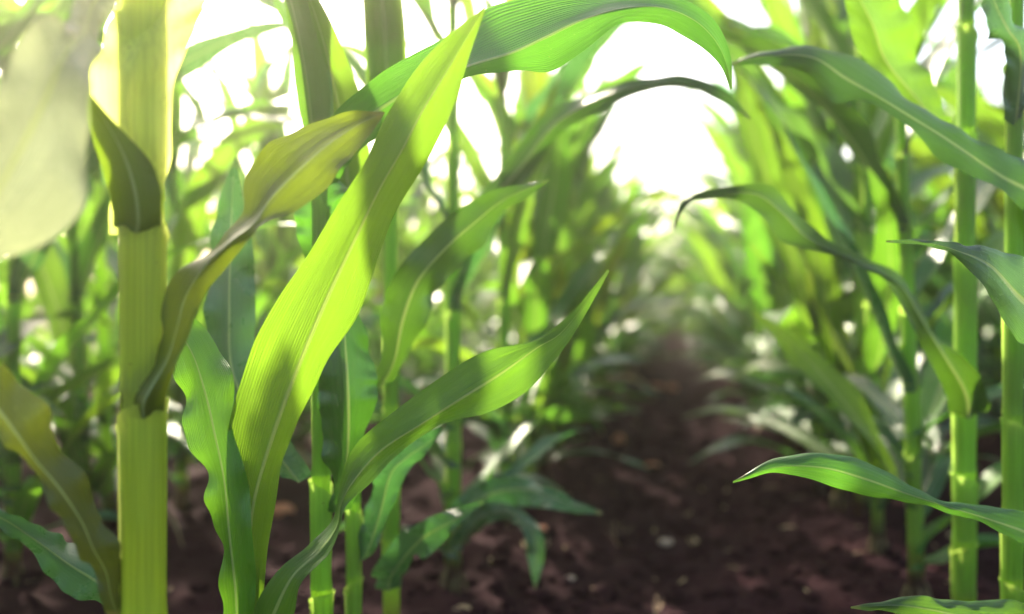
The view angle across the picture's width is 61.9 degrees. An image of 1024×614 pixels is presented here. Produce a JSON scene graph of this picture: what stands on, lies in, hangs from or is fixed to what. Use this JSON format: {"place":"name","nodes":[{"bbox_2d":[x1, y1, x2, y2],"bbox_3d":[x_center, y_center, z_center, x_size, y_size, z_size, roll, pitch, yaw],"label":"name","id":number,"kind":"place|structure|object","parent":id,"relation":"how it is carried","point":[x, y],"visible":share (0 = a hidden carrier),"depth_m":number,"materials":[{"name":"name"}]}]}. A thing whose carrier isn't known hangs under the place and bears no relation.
{"place":"outdoors","nodes":[
{"label":"outdoors","id":0,"kind":"place"},
{"bbox_2d":[435,155,515,349],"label":"corn plant","id":1,"kind":"object","parent":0,"point":[493,332],"visible":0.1,"depth_m":4.98,"materials":[{"name":"green plant"}]},
{"bbox_2d":[0,0,1005,297],"label":"sky","id":2,"kind":"structure","parent":0,"point":[662,108],"materials":[{"name":"white"}]},
{"bbox_2d":[0,303,1023,613],"bbox_3d":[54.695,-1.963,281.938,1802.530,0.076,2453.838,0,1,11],"label":"ground","id":3,"kind":"structure","parent":0,"point":[46,593],"depth_m":1.77,"materials":[{"name":"soil"}]},
{"bbox_2d":[0,11,104,406],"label":"corn plant","id":4,"kind":"object","parent":3,"relation":"on","point":[5,17],"visible":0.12,"depth_m":1.55,"materials":[{"name":"green plant"}]},
{"bbox_2d":[0,0,113,538],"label":"corn plant","id":5,"kind":"object","parent":3,"relation":"on","point":[12,31],"visible":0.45,"depth_m":1.41,"materials":[{"name":"green plant"}]},
{"bbox_2d":[0,73,118,457],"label":"corn plant","id":6,"kind":"object","parent":3,"relation":"on","point":[4,287],"visible":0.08,"depth_m":2.42,"materials":[{"name":"green plant"}]},
{"bbox_2d":[25,199,94,374],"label":"corn plant","id":7,"kind":"object","parent":3,"relation":"on","point":[33,300],"visible":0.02,"depth_m":3.40,"materials":[{"name":"green plant"}]},
{"bbox_2d":[0,364,120,613],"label":"corn plant","id":8,"kind":"object","parent":3,"relation":"on","point":[86,565],"visible":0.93,"depth_m":0.58,"materials":[{"name":"green plant"}]},
{"bbox_2d":[31,230,110,393],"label":"corn plant","id":9,"kind":"object","parent":3,"relation":"on","point":[42,337],"visible":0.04,"depth_m":3.66,"materials":[{"name":"green plant"}]},
{"bbox_2d":[29,185,119,404],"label":"corn plant","id":10,"kind":"object","parent":3,"relation":"on","point":[85,217],"visible":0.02,"depth_m":2.64,"materials":[{"name":"green plant"}]},
{"bbox_2d":[27,198,211,426],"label":"corn plant","id":11,"kind":"object","parent":3,"relation":"on","point":[113,240],"visible":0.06,"depth_m":2.92,"materials":[{"name":"green plant"}]},
{"bbox_2d":[43,89,218,385],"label":"corn plant","id":12,"kind":"object","parent":3,"relation":"on","point":[193,149],"visible":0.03,"depth_m":3.39,"materials":[{"name":"green plant"}]},
{"bbox_2d":[0,0,295,585],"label":"corn plant","id":13,"kind":"object","parent":3,"relation":"on","point":[23,268],"visible":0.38,"depth_m":1.43,"materials":[{"name":"green plant"}]},
{"bbox_2d":[0,0,299,547],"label":"corn plant","id":14,"kind":"object","parent":3,"relation":"on","point":[102,443],"visible":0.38,"depth_m":1.79,"materials":[{"name":"green plant"}]},
{"bbox_2d":[0,0,302,499],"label":"corn plant","id":15,"kind":"object","parent":3,"relation":"on","point":[54,293],"visible":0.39,"depth_m":1.62,"materials":[{"name":"green plant"}]},
{"bbox_2d":[23,20,300,511],"bbox_3d":[-0.807,-0.146,1.972,1.092,1.322,0.549,0,1,36],"label":"corn plant","id":16,"kind":"object","parent":3,"relation":"on","point":[207,177],"visible":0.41,"depth_m":1.93,"materials":[{"name":"green plant"}]},
{"bbox_2d":[0,0,384,613],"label":"corn plant","id":17,"kind":"object","parent":3,"relation":"on","point":[52,108],"visible":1,"depth_m":0.58,"materials":[{"name":"green plant"}]},
{"bbox_2d":[171,9,311,476],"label":"corn plant","id":18,"kind":"object","parent":3,"relation":"on","point":[285,237],"visible":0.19,"depth_m":2.28,"materials":[{"name":"green plant"}]},
{"bbox_2d":[87,5,438,474],"bbox_3d":[-0.629,-0.210,2.166,0.990,1.464,0.607,4,5,18],"label":"corn plant","id":19,"kind":"object","parent":3,"relation":"on","point":[295,254],"visible":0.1,"depth_m":2.11,"materials":[{"name":"green plant"}]},
{"bbox_2d":[183,60,407,452],"bbox_3d":[-0.745,-0.143,2.703,0.633,1.323,0.957,1,1,52],"label":"corn plant","id":20,"kind":"object","parent":3,"relation":"on","point":[305,421],"visible":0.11,"depth_m":2.63,"materials":[{"name":"green plant"}]},
{"bbox_2d":[167,35,447,418],"bbox_3d":[-0.642,-0.128,2.450,1.013,1.266,0.552,0,1,-2],"label":"corn plant","id":21,"kind":"object","parent":3,"relation":"on","point":[250,152],"depth_m":2.48,"materials":[{"name":"green plant"}]},
{"bbox_2d":[179,104,445,373],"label":"corn plant","id":22,"kind":"object","parent":3,"relation":"on","point":[377,296],"visible":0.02,"depth_m":2.91,"materials":[{"name":"green plant"}]},
{"bbox_2d":[292,104,444,431],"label":"corn plant","id":23,"kind":"object","parent":3,"relation":"on","point":[370,328],"visible":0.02,"depth_m":3.11,"materials":[{"name":"green plant"}]},
{"bbox_2d":[254,81,498,423],"bbox_3d":[-0.475,-0.159,3.151,1.009,1.337,0.698,4,6,25],"label":"corn plant","id":24,"kind":"object","parent":3,"relation":"on","point":[424,229],"visible":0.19,"depth_m":3.15,"materials":[{"name":"green plant"}]},
{"bbox_2d":[173,7,608,613],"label":"corn plant","id":25,"kind":"object","parent":3,"relation":"on","point":[239,447],"visible":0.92,"depth_m":0.70,"materials":[{"name":"green plant"}]},
{"bbox_2d":[368,198,445,394],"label":"corn plant","id":26,"kind":"object","parent":3,"relation":"on","point":[377,280],"visible":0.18,"depth_m":3.32,"materials":[{"name":"green plant"}]},
{"bbox_2d":[273,0,549,613],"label":"corn plant","id":27,"kind":"object","parent":3,"relation":"on","point":[437,257],"visible":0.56,"depth_m":0.97,"materials":[{"name":"green plant"}]},
{"bbox_2d":[368,171,473,384],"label":"corn plant","id":28,"kind":"object","parent":3,"relation":"on","point":[438,326],"visible":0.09,"depth_m":4.12,"materials":[{"name":"green plant"}]},
{"bbox_2d":[219,0,623,522],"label":"corn plant","id":29,"kind":"object","parent":3,"relation":"on","point":[512,237],"visible":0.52,"depth_m":1.84,"materials":[{"name":"green plant"}]},
{"bbox_2d":[362,0,483,613],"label":"corn plant","id":30,"kind":"object","parent":3,"relation":"on","point":[385,43],"visible":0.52,"depth_m":1.08,"materials":[{"name":"green plant"}]},
{"bbox_2d":[352,71,494,405],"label":"corn plant","id":31,"kind":"object","parent":3,"relation":"on","point":[417,191],"visible":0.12,"depth_m":3.66,"materials":[{"name":"green plant"}]},
{"bbox_2d":[370,134,497,384],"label":"corn plant","id":32,"kind":"object","parent":3,"relation":"on","point":[477,298],"visible":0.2,"depth_m":3.97,"materials":[{"name":"green plant"}]},
{"bbox_2d":[371,158,497,386],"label":"corn plant","id":33,"kind":"object","parent":3,"relation":"on","point":[420,219],"visible":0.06,"depth_m":3.79,"materials":[{"name":"green plant"}]},
{"bbox_2d":[369,174,511,361],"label":"corn plant","id":34,"kind":"object","parent":3,"relation":"on","point":[483,323],"visible":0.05,"depth_m":4.49,"materials":[{"name":"green plant"}]},
{"bbox_2d":[410,153,516,377],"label":"corn plant","id":35,"kind":"object","parent":3,"relation":"on","point":[463,337],"visible":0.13,"depth_m":4.29,"materials":[{"name":"green plant"}]},
{"bbox_2d":[430,177,497,353],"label":"corn plant","id":36,"kind":"object","parent":3,"relation":"on","point":[487,329],"visible":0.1,"depth_m":4.66,"materials":[{"name":"green plant"}]},
{"bbox_2d":[203,0,731,613],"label":"corn plant","id":37,"kind":"object","parent":3,"relation":"on","point":[533,34],"visible":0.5,"depth_m":0.87,"materials":[{"name":"green plant"}]},
{"bbox_2d":[431,207,512,348],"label":"corn plant","id":38,"kind":"object","parent":3,"relation":"on","point":[486,307],"visible":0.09,"depth_m":4.87,"materials":[{"name":"green plant"}]},
{"bbox_2d":[254,0,750,594],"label":"corn plant","id":39,"kind":"object","parent":3,"relation":"on","point":[502,494],"visible":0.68,"depth_m":1.37,"materials":[{"name":"green plant"}]},
{"bbox_2d":[398,22,644,477],"bbox_3d":[0.029,-0.125,2.349,0.690,1.278,1.036,0,1,8],"label":"corn plant","id":40,"kind":"object","parent":3,"relation":"on","point":[486,96],"visible":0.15,"depth_m":2.08,"materials":[{"name":"green plant"}]},
{"bbox_2d":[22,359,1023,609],"bbox_3d":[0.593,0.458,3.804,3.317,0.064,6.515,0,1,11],"label":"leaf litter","id":41,"kind":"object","parent":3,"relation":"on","point":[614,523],"visible":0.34,"depth_m":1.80,"materials":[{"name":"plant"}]},
{"bbox_2d":[411,34,636,484],"bbox_3d":[0.068,-0.146,2.233,0.646,1.332,0.862,0,1,24],"label":"corn plant","id":42,"kind":"object","parent":3,"relation":"on","point":[555,260],"visible":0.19,"depth_m":2.09,"materials":[{"name":"green plant"}]},
{"bbox_2d":[478,71,607,455],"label":"corn plant","id":43,"kind":"object","parent":3,"relation":"on","point":[513,295],"visible":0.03,"depth_m":2.23,"materials":[{"name":"green plant"}]},
{"bbox_2d":[467,70,649,480],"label":"corn plant","id":44,"kind":"object","parent":3,"relation":"on","point":[550,202],"visible":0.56,"depth_m":1.95,"materials":[{"name":"green plant"}]},
{"bbox_2d":[466,66,651,399],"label":"corn plant","id":45,"kind":"object","parent":3,"relation":"on","point":[601,121],"visible":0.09,"depth_m":2.72,"materials":[{"name":"green plant"}]},
{"bbox_2d":[410,197,707,348],"bbox_3d":[3.285,-0.464,16.554,6.758,1.762,19.374,0,1,11],"label":"distant corn","id":46,"kind":"object","parent":3,"relation":"on","point":[674,287],"visible":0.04,"depth_m":8.32,"materials":[{"name":"green plant"}]},
{"bbox_2d":[487,124,650,356],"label":"corn plant","id":47,"kind":"object","parent":3,"relation":"on","point":[613,262],"visible":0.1,"depth_m":3.45,"materials":[{"name":"green plant"}]},
{"bbox_2d":[515,172,625,421],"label":"corn plant","id":48,"kind":"object","parent":3,"relation":"on","point":[580,256],"visible":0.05,"depth_m":2.74,"materials":[{"name":"green plant"}]},
{"bbox_2d":[483,174,667,423],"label":"corn plant","id":49,"kind":"object","parent":3,"relation":"on","point":[611,204],"visible":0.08,"depth_m":3.57,"materials":[{"name":"green plant"}]},
{"bbox_2d":[498,59,675,466],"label":"corn plant","id":50,"kind":"object","parent":3,"relation":"on","point":[580,132],"visible":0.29,"depth_m":2.33,"materials":[{"name":"green plant"}]},
{"bbox_2d":[544,71,661,395],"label":"corn plant","id":51,"kind":"object","parent":3,"relation":"on","point":[580,194],"visible":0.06,"depth_m":3.17,"materials":[{"name":"green plant"}]},
{"bbox_2d":[585,141,622,398],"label":"corn plant","id":52,"kind":"object","parent":3,"relation":"on","point":[591,170],"visible":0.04,"depth_m":3.52,"materials":[{"name":"green plant"}]},
{"bbox_2d":[591,583,618,600],"bbox_3d":[0.159,0.491,1.467,0.048,0.029,0.045,0,1,11],"label":"earth clod","id":53,"kind":"object","parent":3,"relation":"on","point":[609,590],"visible":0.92,"depth_m":1.46,"materials":[{"name":"soil"}]},
{"bbox_2d":[577,78,658,403],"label":"corn plant","id":54,"kind":"object","parent":3,"relation":"on","point":[637,222],"visible":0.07,"depth_m":3.61,"materials":[{"name":"green plant"}]},
{"bbox_2d":[589,210,660,393],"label":"corn plant","id":55,"kind":"object","parent":3,"relation":"on","point":[611,238],"visible":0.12,"depth_m":4.11,"materials":[{"name":"green plant"}]},
{"bbox_2d":[602,140,657,397],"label":"corn plant","id":56,"kind":"object","parent":3,"relation":"on","point":[630,190],"visible":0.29,"depth_m":4.19,"materials":[{"name":"green plant"}]},
{"bbox_2d":[600,164,661,397],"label":"corn plant","id":57,"kind":"object","parent":3,"relation":"on","point":[621,297],"visible":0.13,"depth_m":4.37,"materials":[{"name":"green plant"}]},
{"bbox_2d":[564,72,701,440],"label":"corn plant","id":58,"kind":"object","parent":3,"relation":"on","point":[585,344],"visible":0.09,"depth_m":2.71,"materials":[{"name":"green plant"}]},
{"bbox_2d":[608,186,664,391],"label":"corn plant","id":59,"kind":"object","parent":3,"relation":"on","point":[632,293],"visible":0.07,"depth_m":4.30,"materials":[{"name":"green plant"}]},
{"bbox_2d":[576,55,700,430],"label":"corn plant","id":60,"kind":"object","parent":3,"relation":"on","point":[596,178],"visible":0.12,"depth_m":2.91,"materials":[{"name":"green plant"}]},
{"bbox_2d":[590,189,701,398],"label":"corn plant","id":61,"kind":"object","parent":3,"relation":"on","point":[651,222],"visible":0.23,"depth_m":4.19,"materials":[{"name":"green plant"}]},
{"bbox_2d":[627,251,679,357],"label":"corn plant","id":62,"kind":"object","parent":3,"relation":"on","point":[645,262],"visible":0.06,"depth_m":5.38,"materials":[{"name":"green plant"}]},
{"bbox_2d":[614,172,694,380],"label":"corn plant","id":63,"kind":"object","parent":3,"relation":"on","point":[660,283],"visible":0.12,"depth_m":4.58,"materials":[{"name":"green plant"}]},
{"bbox_2d":[625,246,685,371],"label":"corn plant","id":64,"kind":"object","parent":3,"relation":"on","point":[656,278],"visible":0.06,"depth_m":5.90,"materials":[{"name":"green plant"}]},
{"bbox_2d":[635,227,686,353],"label":"corn plant","id":65,"kind":"object","parent":3,"relation":"on","point":[657,242],"visible":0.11,"depth_m":6.28,"materials":[{"name":"green plant"}]},
{"bbox_2d":[633,235,698,345],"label":"corn plant","id":66,"kind":"object","parent":3,"relation":"on","point":[654,270],"visible":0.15,"depth_m":6.60,"materials":[{"name":"green plant"}]},
{"bbox_2d":[653,172,711,331],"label":"corn plant","id":67,"kind":"object","parent":3,"relation":"on","point":[697,181],"visible":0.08,"depth_m":5.72,"materials":[{"name":"green plant"}]},
{"bbox_2d":[643,185,732,355],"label":"corn plant","id":68,"kind":"object","parent":3,"relation":"on","point":[672,215],"visible":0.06,"depth_m":5.65,"materials":[{"name":"green plant"}]},
{"bbox_2d":[637,199,740,385],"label":"corn plant","id":69,"kind":"object","parent":3,"relation":"on","point":[702,237],"visible":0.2,"depth_m":4.72,"materials":[{"name":"green plant"}]},
{"bbox_2d":[664,207,724,355],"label":"corn plant","id":70,"kind":"object","parent":3,"relation":"on","point":[700,267],"visible":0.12,"depth_m":6.25,"materials":[{"name":"green plant"}]},
{"bbox_2d":[667,198,723,355],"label":"corn plant","id":71,"kind":"object","parent":3,"relation":"on","point":[682,240],"visible":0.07,"depth_m":6.77,"materials":[{"name":"green plant"}]},
{"bbox_2d":[654,166,737,383],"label":"corn plant","id":72,"kind":"object","parent":3,"relation":"on","point":[717,313],"visible":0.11,"depth_m":4.97,"materials":[{"name":"green plant"}]},
{"bbox_2d":[672,199,720,359],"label":"corn plant","id":73,"kind":"object","parent":3,"relation":"on","point":[708,211],"visible":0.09,"depth_m":6.10,"materials":[{"name":"green plant"}]},
{"bbox_2d":[665,202,734,364],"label":"corn plant","id":74,"kind":"object","parent":3,"relation":"on","point":[712,265],"visible":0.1,"depth_m":5.01,"materials":[{"name":"green plant"}]},
{"bbox_2d":[677,176,740,364],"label":"corn plant","id":75,"kind":"object","parent":3,"relation":"on","point":[720,207],"visible":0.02,"depth_m":4.74,"materials":[{"name":"green plant"}]},
{"bbox_2d":[660,88,763,407],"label":"corn plant","id":76,"kind":"object","parent":3,"relation":"on","point":[717,117],"visible":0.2,"depth_m":3.92,"materials":[{"name":"green plant"}]},
{"bbox_2d":[684,204,753,396],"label":"corn plant","id":77,"kind":"object","parent":3,"relation":"on","point":[718,303],"visible":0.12,"depth_m":4.34,"materials":[{"name":"green plant"}]},
{"bbox_2d":[659,77,779,401],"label":"corn plant","id":78,"kind":"object","parent":3,"relation":"on","point":[746,321],"visible":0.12,"depth_m":3.43,"materials":[{"name":"green plant"}]},
{"bbox_2d":[699,145,745,387],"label":"corn plant","id":79,"kind":"object","parent":3,"relation":"on","point":[739,204],"visible":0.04,"depth_m":4.51,"materials":[{"name":"green plant"}]},
{"bbox_2d":[714,198,762,397],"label":"corn plant","id":80,"kind":"object","parent":3,"relation":"on","point":[732,321],"visible":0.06,"depth_m":4.21,"materials":[{"name":"green plant"}]},
{"bbox_2d":[706,76,785,430],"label":"corn plant","id":81,"kind":"object","parent":3,"relation":"on","point":[753,228],"visible":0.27,"depth_m":2.94,"materials":[{"name":"green plant"}]},
{"bbox_2d":[679,120,882,437],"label":"corn plant","id":82,"kind":"object","parent":3,"relation":"on","point":[758,345],"visible":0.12,"depth_m":3.09,"materials":[{"name":"green plant"}]},
{"bbox_2d":[682,84,881,399],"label":"corn plant","id":83,"kind":"object","parent":3,"relation":"on","point":[734,165],"visible":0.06,"depth_m":3.34,"materials":[{"name":"green plant"}]},
{"bbox_2d":[703,80,884,369],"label":"corn plant","id":84,"kind":"object","parent":3,"relation":"on","point":[746,283],"visible":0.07,"depth_m":3.02,"materials":[{"name":"green plant"}]},
{"bbox_2d":[681,0,926,495],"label":"corn plant","id":85,"kind":"object","parent":3,"relation":"on","point":[760,150],"visible":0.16,"depth_m":2.04,"materials":[{"name":"green plant"}]},
{"bbox_2d":[692,94,931,442],"bbox_3d":[0.961,-0.231,2.844,0.725,1.463,0.953,0,1,11],"label":"corn plant","id":86,"kind":"object","parent":3,"relation":"on","point":[771,280],"visible":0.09,"depth_m":2.94,"materials":[{"name":"green plant"}]},
{"bbox_2d":[673,0,989,600],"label":"corn plant","id":87,"kind":"object","parent":3,"relation":"on","point":[883,33],"visible":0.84,"depth_m":1.09,"materials":[{"name":"green plant"}]},
{"bbox_2d":[686,0,1002,509],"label":"corn plant","id":88,"kind":"object","parent":3,"relation":"on","point":[831,289],"visible":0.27,"depth_m":1.93,"materials":[{"name":"green plant"}]},
{"bbox_2d":[704,0,990,455],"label":"corn plant","id":89,"kind":"object","parent":3,"relation":"on","point":[784,302],"visible":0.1,"depth_m":2.65,"materials":[{"name":"green plant"}]},
{"bbox_2d":[701,0,998,450],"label":"corn plant","id":90,"kind":"object","parent":3,"relation":"on","point":[801,415],"visible":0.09,"depth_m":2.05,"materials":[{"name":"green plant"}]},
{"bbox_2d":[739,117,984,452],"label":"corn plant","id":91,"kind":"object","parent":3,"relation":"on","point":[849,306],"visible":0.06,"depth_m":2.22,"materials":[{"name":"green plant"}]},
{"bbox_2d":[719,0,1023,518],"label":"corn plant","id":92,"kind":"object","parent":3,"relation":"on","point":[921,12],"visible":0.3,"depth_m":1.88,"materials":[{"name":"green plant"}]},
{"bbox_2d":[721,0,1023,596],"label":"corn plant","id":93,"kind":"object","parent":3,"relation":"on","point":[912,462],"visible":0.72,"depth_m":1.35,"materials":[{"name":"green plant"}]},
{"bbox_2d":[726,0,1023,555],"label":"corn plant","id":94,"kind":"object","parent":3,"relation":"on","point":[878,249],"visible":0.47,"depth_m":1.62,"materials":[{"name":"green plant"}]},
{"bbox_2d":[732,0,1023,602],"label":"corn plant","id":95,"kind":"object","parent":3,"relation":"on","point":[837,77],"visible":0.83,"depth_m":0.95,"materials":[{"name":"green plant"}]},
{"bbox_2d":[733,239,1023,613],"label":"corn plant","id":96,"kind":"object","parent":3,"relation":"on","point":[998,274],"visible":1,"depth_m":0.77,"materials":[{"name":"green plant"}]},
{"bbox_2d":[873,36,991,386],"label":"corn plant","id":97,"kind":"object","parent":3,"relation":"on","point":[944,273],"visible":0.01,"depth_m":3.35,"materials":[{"name":"green plant"}]},
{"bbox_2d":[885,102,995,404],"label":"corn plant","id":98,"kind":"object","parent":3,"relation":"on","point":[942,214],"visible":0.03,"depth_m":3.64,"materials":[{"name":"green plant"}]},
{"bbox_2d":[881,49,1003,382],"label":"corn plant","id":99,"kind":"object","parent":3,"relation":"on","point":[923,300],"visible":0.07,"depth_m":3.54,"materials":[{"name":"green plant"}]},
{"bbox_2d":[884,91,1002,386],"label":"corn plant","id":100,"kind":"object","parent":3,"relation":"on","point":[919,207],"visible":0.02,"depth_m":3.26,"materials":[{"name":"green plant"}]},
{"bbox_2d":[909,135,1003,372],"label":"corn plant","id":101,"kind":"object","parent":3,"relation":"on","point":[922,154],"visible":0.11,"depth_m":2.77,"materials":[{"name":"green plant"}]},
{"bbox_2d":[914,22,1003,402],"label":"corn plant","id":102,"kind":"object","parent":3,"relation":"on","point":[984,101],"visible":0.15,"depth_m":2.57,"materials":[{"name":"green plant"}]},
{"bbox_2d":[916,76,1003,434],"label":"corn plant","id":103,"kind":"object","parent":3,"relation":"on","point":[943,82],"visible":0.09,"depth_m":3.02,"materials":[{"name":"green plant"}]},
{"bbox_2d":[924,112,997,418],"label":"corn plant","id":104,"kind":"object","parent":3,"relation":"on","point":[992,348],"visible":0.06,"depth_m":3.15,"materials":[{"name":"green plant"}]},
{"bbox_2d":[916,86,1023,385],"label":"corn plant","id":105,"kind":"object","parent":3,"relation":"on","point":[990,122],"visible":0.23,"depth_m":2.23,"materials":[{"name":"green plant"}]},
{"bbox_2d":[945,80,1003,441],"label":"corn plant","id":106,"kind":"object","parent":3,"relation":"on","point":[988,305],"visible":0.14,"depth_m":2.81,"materials":[{"name":"green plant"}]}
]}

